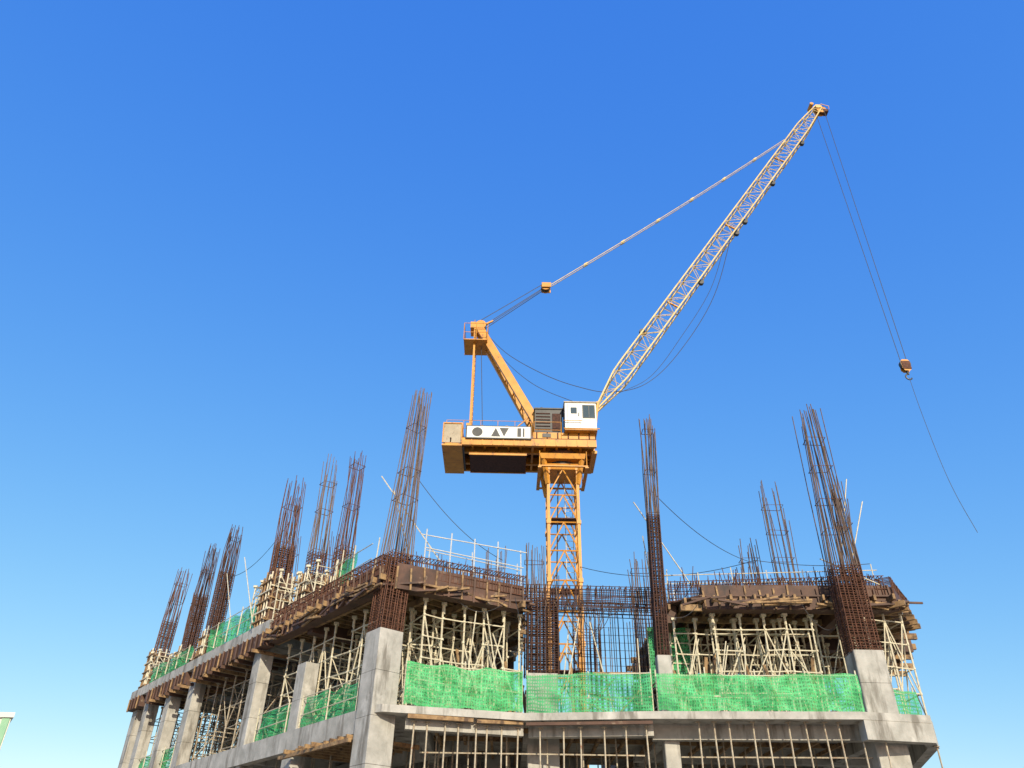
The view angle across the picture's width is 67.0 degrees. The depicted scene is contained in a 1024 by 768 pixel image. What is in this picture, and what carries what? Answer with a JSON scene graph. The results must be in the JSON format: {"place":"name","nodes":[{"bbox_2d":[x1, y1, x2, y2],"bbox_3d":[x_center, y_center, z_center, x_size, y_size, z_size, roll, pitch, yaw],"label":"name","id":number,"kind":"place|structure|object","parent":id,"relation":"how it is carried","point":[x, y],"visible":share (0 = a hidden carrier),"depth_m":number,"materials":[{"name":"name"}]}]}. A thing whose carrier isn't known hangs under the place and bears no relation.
{"place":"outdoors","nodes":[
{"label":"outdoors","id":0,"kind":"place"},
{"bbox_2d":[0,712,14,748],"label":"apartment building","id":1,"kind":"structure","parent":0,"point":[6,718],"depth_m":83.30,"materials":[{"name":"paint"}]},
{"bbox_2d":[293,571,329,605],"bbox_3d":[-7.680,8.123,29.546,1.093,2.025,1.113,26,-41,-31],"label":"column formwork","id":2,"kind":"object","parent":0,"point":[303,591],"depth_m":29.43,"materials":[{"name":"brown wood"}]},
{"bbox_2d":[0,0,1023,767],"label":"sky","id":3,"kind":"structure","parent":0,"point":[240,239],"materials":[{"name":"blue"}]},
{"label":"ground","id":4,"kind":"structure","parent":0,"visible":0},
{"bbox_2d":[118,627,912,767],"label":"columns","id":5,"kind":"structure","parent":4,"relation":"on","point":[372,744],"depth_m":22.86,"materials":[{"name":"concrete"}]},
{"bbox_2d":[367,388,431,632],"bbox_3d":[-3.603,3.812,25.695,1.066,8.946,0.894,26,-41,-31],"label":"rebar cage","id":6,"kind":"object","parent":5,"relation":"on","point":[386,616],"visible":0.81,"depth_m":25.01,"materials":[{"name":"metal"}]},
{"bbox_2d":[484,546,506,672],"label":"rebar cage","id":7,"kind":"object","parent":5,"relation":"on","point":[487,554],"visible":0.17,"depth_m":29.96,"materials":[{"name":"metal"}]},
{"bbox_2d":[126,563,922,762],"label":"formwork deck","id":8,"kind":"structure","parent":5,"relation":"on","point":[725,604],"depth_m":25.50,"materials":[{"name":"brown wood"}]},
{"bbox_2d":[303,454,336,576],"bbox_3d":[-7.667,6.129,30.850,0.775,7.189,0.704,24,-41,-30],"label":"rebar cage","id":9,"kind":"object","parent":8,"relation":"on","point":[310,558],"visible":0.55,"depth_m":31.00,"materials":[{"name":"metal"}]},
{"bbox_2d":[276,537,379,618],"bbox_3d":[-6.595,7.004,26.975,0.192,1.395,7.068,26,-41,-31],"label":"guardrail","id":10,"kind":"object","parent":8,"relation":"on","point":[353,568],"visible":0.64,"depth_m":26.66,"materials":[{"name":"metal"}]},
{"bbox_2d":[333,545,357,588],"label":"safety net","id":11,"kind":"object","parent":8,"relation":"on","point":[345,569],"visible":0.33,"depth_m":27.74,"materials":[{"name":"fabric"}]},
{"bbox_2d":[329,451,365,579],"bbox_3d":[-6.399,5.783,30.104,0.656,6.958,0.735,28,-42,-33],"label":"rebar cage","id":12,"kind":"object","parent":8,"relation":"on","point":[348,547],"visible":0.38,"depth_m":30.32,"materials":[{"name":"metal"}]},
{"bbox_2d":[426,549,520,584],"bbox_3d":[-1.283,6.562,26.430,3.707,1.684,0.125,19,-38,-24],"label":"guardrail","id":13,"kind":"object","parent":8,"relation":"on","point":[473,560],"visible":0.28,"depth_m":26.63,"materials":[{"name":"metal"}]},
{"bbox_2d":[421,529,526,585],"bbox_3d":[-1.243,5.851,25.451,3.794,1.747,0.123,16,-37,-20],"label":"guardrail","id":14,"kind":"object","parent":8,"relation":"on","point":[474,557],"visible":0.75,"depth_m":25.59,"materials":[{"name":"metal"}]},
{"bbox_2d":[150,548,909,682],"bbox_3d":[-3.818,9.208,29.824,35.600,1.713,13.336,-9,-36,14],"label":"beam rebar","id":15,"kind":"object","parent":8,"relation":"on","point":[572,602],"visible":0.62,"depth_m":25.66,"materials":[{"name":"metal"}]},
{"bbox_2d":[523,543,544,678],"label":"rebar cage","id":16,"kind":"object","parent":8,"relation":"on","point":[532,571],"visible":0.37,"depth_m":29.61,"materials":[{"name":"metal"}]},
{"bbox_2d":[226,476,864,635],"bbox_3d":[-1.186,7.322,28.917,27.084,6.367,10.051,-5,-35,9],"label":"power cable","id":17,"kind":"object","parent":8,"relation":"on","point":[605,572],"visible":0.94,"depth_m":26.01,"materials":[{"name":"metal"}]},
{"bbox_2d":[736,538,777,674],"bbox_3d":[8.965,8.184,28.495,0.851,5.095,0.691,1,-35,0],"label":"rebar cage","id":18,"kind":"object","parent":8,"relation":"on","point":[742,566],"visible":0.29,"depth_m":29.16,"materials":[{"name":"metal"}]},
{"bbox_2d":[664,564,876,601],"bbox_3d":[8.618,6.700,25.916,7.116,1.209,0.062,-3,-35,6],"label":"guardrail","id":19,"kind":"object","parent":8,"relation":"on","point":[731,573],"visible":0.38,"depth_m":26.13,"materials":[{"name":"metal"}]},
{"bbox_2d":[830,478,863,596],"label":"rebar cage","id":20,"kind":"object","parent":8,"relation":"on","point":[849,518],"visible":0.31,"depth_m":25.59,"materials":[{"name":"metal"}]},
{"bbox_2d":[525,574,559,674],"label":"rebar cage","id":21,"kind":"object","parent":5,"relation":"on","point":[536,663],"visible":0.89,"depth_m":25.00,"materials":[{"name":"metal"}]},
{"bbox_2d":[627,551,655,681],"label":"rebar cage","id":22,"kind":"object","parent":5,"relation":"on","point":[636,573],"visible":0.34,"depth_m":29.47,"materials":[{"name":"metal"}]},
{"bbox_2d":[639,414,669,656],"bbox_3d":[4.785,4.763,25.999,0.679,8.765,0.534,1,-35,0],"label":"rebar cage","id":23,"kind":"object","parent":5,"relation":"on","point":[660,623],"visible":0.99,"depth_m":25.38,"materials":[{"name":"metal"}]},
{"bbox_2d":[758,480,817,690],"bbox_3d":[10.932,7.736,30.847,1.059,8.563,0.780,1,-35,0],"label":"rebar cage","id":24,"kind":"object","parent":5,"relation":"on","point":[780,530],"visible":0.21,"depth_m":31.73,"materials":[{"name":"metal"}]},
{"bbox_2d":[792,404,882,657],"bbox_3d":[10.602,4.441,25.650,0.979,8.895,0.767,1,-35,0],"label":"rebar cage","id":25,"kind":"object","parent":5,"relation":"on","point":[853,615],"visible":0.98,"depth_m":24.67,"materials":[{"name":"metal"}]},
{"bbox_2d":[260,720,942,767],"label":"steel props","id":26,"kind":"object","parent":4,"relation":"on","point":[700,745],"visible":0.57,"depth_m":22.99,"materials":[{"name":"metal"}]},
{"bbox_2d":[130,619,939,767],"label":"floor slabs","id":27,"kind":"structure","parent":26,"relation":"on","point":[916,734],"depth_m":22.14,"materials":[{"name":"concrete"}]},
{"bbox_2d":[138,648,172,688],"bbox_3d":[-18.318,14.749,39.812,1.076,2.097,1.211,26,-41,-31],"label":"column formwork","id":28,"kind":"object","parent":27,"relation":"on","point":[146,670],"depth_m":39.59,"materials":[{"name":"brown wood"}]},
{"bbox_2d":[138,742,175,767],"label":"safety net","id":29,"kind":"object","parent":27,"relation":"on","point":[162,761],"visible":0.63,"depth_m":33.67,"materials":[{"name":"fabric"}]},
{"bbox_2d":[144,649,174,683],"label":"scaffolding","id":30,"kind":"object","parent":27,"relation":"on","point":[159,652],"visible":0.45,"depth_m":39.25,"materials":[{"name":"metal"}]},
{"bbox_2d":[146,645,193,683],"bbox_3d":[-16.146,13.246,36.503,0.280,1.016,5.340,26,-41,-31],"label":"safety net","id":31,"kind":"object","parent":27,"relation":"on","point":[176,661],"visible":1,"depth_m":36.26,"materials":[{"name":"fabric"}]},
{"bbox_2d":[154,568,192,655],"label":"rebar cage","id":32,"kind":"object","parent":27,"relation":"on","point":[170,626],"visible":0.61,"depth_m":41.17,"materials":[{"name":"metal"}]},
{"bbox_2d":[171,644,195,671],"bbox_3d":[-15.429,13.095,36.614,1.061,1.297,1.150,26,-41,-31],"label":"column formwork","id":33,"kind":"object","parent":27,"relation":"on","point":[189,660],"depth_m":36.39,"materials":[{"name":"brown wood"}]},
{"bbox_2d":[182,545,219,652],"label":"rebar cage","id":34,"kind":"object","parent":27,"relation":"on","point":[191,637],"visible":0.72,"depth_m":37.99,"materials":[{"name":"metal"}]},
{"bbox_2d":[193,629,224,659],"bbox_3d":[-13.579,11.825,34.779,1.031,1.374,1.116,26,-41,-31],"label":"column formwork","id":35,"kind":"object","parent":27,"relation":"on","point":[200,642],"depth_m":34.49,"materials":[{"name":"brown wood"}]},
{"bbox_2d":[205,524,242,636],"bbox_3d":[-13.584,9.728,36.259,0.724,6.588,0.711,29,-43,-35],"label":"rebar cage","id":36,"kind":"object","parent":27,"relation":"on","point":[218,613],"visible":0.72,"depth_m":36.25,"materials":[{"name":"metal"}]},
{"bbox_2d":[202,599,257,653],"bbox_3d":[-11.679,10.148,32.094,0.286,1.278,4.940,26,-41,-31],"label":"safety net","id":37,"kind":"object","parent":27,"relation":"on","point":[216,638],"visible":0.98,"depth_m":32.02,"materials":[{"name":"fabric"}]},
{"bbox_2d":[145,663,349,767],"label":"scaffolding","id":38,"kind":"object","parent":27,"relation":"on","point":[215,734],"visible":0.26,"depth_m":33.42,"materials":[{"name":"metal"}]},
{"bbox_2d":[253,699,290,741],"bbox_3d":[-8.140,11.577,26.472,0.259,1.231,2.441,26,-41,-31],"label":"safety net","id":39,"kind":"object","parent":27,"relation":"on","point":[283,729],"visible":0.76,"depth_m":26.45,"materials":[{"name":"fabric"}]},
{"bbox_2d":[249,569,298,628],"bbox_3d":[-9.523,8.806,30.827,1.077,2.030,2.891,25,-41,-31],"label":"scaffolding","id":40,"kind":"object","parent":27,"relation":"on","point":[261,581],"visible":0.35,"depth_m":30.31,"materials":[{"name":"metal"}]},
{"bbox_2d":[252,568,296,627],"bbox_3d":[-9.375,8.591,30.666,1.190,2.205,1.258,26,-41,-31],"label":"column formwork","id":41,"kind":"object","parent":27,"relation":"on","point":[265,605],"depth_m":30.35,"materials":[{"name":"brown wood"}]},
{"bbox_2d":[268,476,305,579],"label":"rebar cage","id":42,"kind":"object","parent":27,"relation":"on","point":[279,558],"visible":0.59,"depth_m":31.99,"materials":[{"name":"metal"}]},
{"bbox_2d":[284,522,300,598],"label":"rebar cage","id":43,"kind":"object","parent":27,"relation":"on","point":[294,553],"visible":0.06,"depth_m":33.05,"materials":[{"name":"metal"}]},
{"bbox_2d":[294,559,339,600],"bbox_3d":[-7.508,7.951,29.365,1.031,2.010,2.000,27,-42,-33],"label":"scaffolding","id":44,"kind":"object","parent":27,"relation":"on","point":[318,561],"visible":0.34,"depth_m":29.27,"materials":[{"name":"metal"}]},
{"bbox_2d":[323,570,338,590],"bbox_3d":[-6.482,7.832,28.748,1.030,1.641,1.156,26,-41,-31],"label":"column formwork","id":45,"kind":"object","parent":44,"relation":"attached to","point":[327,580],"depth_m":28.74,"materials":[{"name":"brown wood"}]},
{"bbox_2d":[318,528,338,577],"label":"rebar cage","id":46,"kind":"object","parent":27,"relation":"on","point":[329,554],"visible":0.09,"depth_m":32.26,"materials":[{"name":"metal"}]},
{"bbox_2d":[298,675,360,727],"bbox_3d":[-5.584,9.913,23.885,0.279,1.129,3.640,26,-41,-31],"label":"safety net","id":47,"kind":"object","parent":27,"relation":"on","point":[325,709],"visible":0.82,"depth_m":23.98,"materials":[{"name":"fabric"}]},
{"bbox_2d":[273,602,523,734],"bbox_3d":[-3.998,10.838,27.290,6.136,3.400,6.653,26,-41,-31],"label":"scaffolding","id":48,"kind":"object","parent":27,"relation":"on","point":[350,670],"visible":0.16,"depth_m":26.45,"materials":[{"name":"metal"}]},
{"bbox_2d":[397,597,521,712],"bbox_3d":[-2.323,9.845,25.796,3.655,3.400,5.338,15,-37,-20],"label":"scaffolding","id":49,"kind":"object","parent":27,"relation":"on","point":[446,651],"visible":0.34,"depth_m":24.90,"materials":[{"name":"metal"}]},
{"bbox_2d":[402,658,522,712],"bbox_3d":[-1.351,8.655,22.192,3.460,1.406,0.290,8,-35,-9],"label":"safety net","id":50,"kind":"object","parent":27,"relation":"on","point":[497,694],"visible":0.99,"depth_m":22.15,"materials":[{"name":"fabric"}]},
{"bbox_2d":[269,659,815,767],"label":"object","id":51,"kind":"structure","parent":27,"relation":"on","point":[510,665],"depth_m":30.02,"materials":[{"name":"fabric"}]},
{"bbox_2d":[227,476,879,712],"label":"raking struts","id":52,"kind":"object","parent":27,"relation":"on","point":[578,618],"visible":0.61,"depth_m":24.50,"materials":[{"name":"metal"}]},
{"bbox_2d":[572,603,602,711],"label":"rebar cage","id":53,"kind":"object","parent":27,"relation":"on","point":[587,650],"visible":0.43,"depth_m":27.85,"materials":[{"name":"metal"}]},
{"bbox_2d":[526,669,653,712],"bbox_3d":[2.197,8.831,22.202,3.638,1.306,0.277,-4,-35,8],"label":"safety net","id":54,"kind":"object","parent":27,"relation":"on","point":[589,697],"visible":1,"depth_m":22.18,"materials":[{"name":"fabric"}]},
{"bbox_2d":[594,599,649,711],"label":"rebar wall","id":55,"kind":"structure","parent":27,"relation":"on","point":[619,650],"depth_m":26.85,"materials":[{"name":"metal"}]},
{"bbox_2d":[646,623,693,689],"bbox_3d":[5.319,9.113,25.936,1.444,2.254,0.243,-1,-35,3],"label":"safety net","id":56,"kind":"object","parent":27,"relation":"on","point":[648,629],"visible":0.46,"depth_m":26.04,"materials":[{"name":"fabric"}]},
{"bbox_2d":[647,617,853,711],"bbox_3d":[7.928,10.737,26.789,5.546,3.400,5.776,1,-35,0],"label":"scaffolding","id":57,"kind":"object","parent":27,"relation":"on","point":[730,665],"visible":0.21,"depth_m":25.45,"materials":[{"name":"metal"}]},
{"bbox_2d":[654,667,864,711],"bbox_3d":[6.928,8.618,21.777,5.658,1.298,0.278,-1,-35,4],"label":"safety net","id":58,"kind":"object","parent":27,"relation":"on","point":[713,695],"visible":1,"depth_m":21.73,"materials":[{"name":"fabric"}]},
{"bbox_2d":[707,613,829,710],"bbox_3d":[8.024,8.971,24.216,3.310,3.400,0.702,-1,-35,3],"label":"scaffolding","id":59,"kind":"object","parent":27,"relation":"on","point":[711,620],"visible":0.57,"depth_m":24.62,"materials":[{"name":"metal"}]},
{"bbox_2d":[807,633,905,713],"bbox_3d":[11.975,11.002,27.055,1.779,3.400,3.860,1,-35,0],"label":"scaffolding","id":60,"kind":"object","parent":27,"relation":"on","point":[827,645],"visible":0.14,"depth_m":26.84,"materials":[{"name":"metal"}]},
{"bbox_2d":[845,612,927,714],"bbox_3d":[11.773,9.003,24.241,1.602,3.500,1.105,7,-35,-9],"label":"scaffolding","id":61,"kind":"object","parent":27,"relation":"on","point":[890,642],"visible":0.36,"depth_m":24.27,"materials":[{"name":"metal"}]},
{"bbox_2d":[893,687,921,714],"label":"safety net","id":62,"kind":"object","parent":27,"relation":"on","point":[914,703],"visible":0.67,"depth_m":22.47,"materials":[{"name":"fabric"}]},
{"bbox_2d":[442,102,977,767],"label":"tower crane","id":63,"kind":"object","parent":4,"relation":"on","point":[548,446],"visible":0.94,"depth_m":37.41,"materials":[{"name":"orange paint"}]}
]}

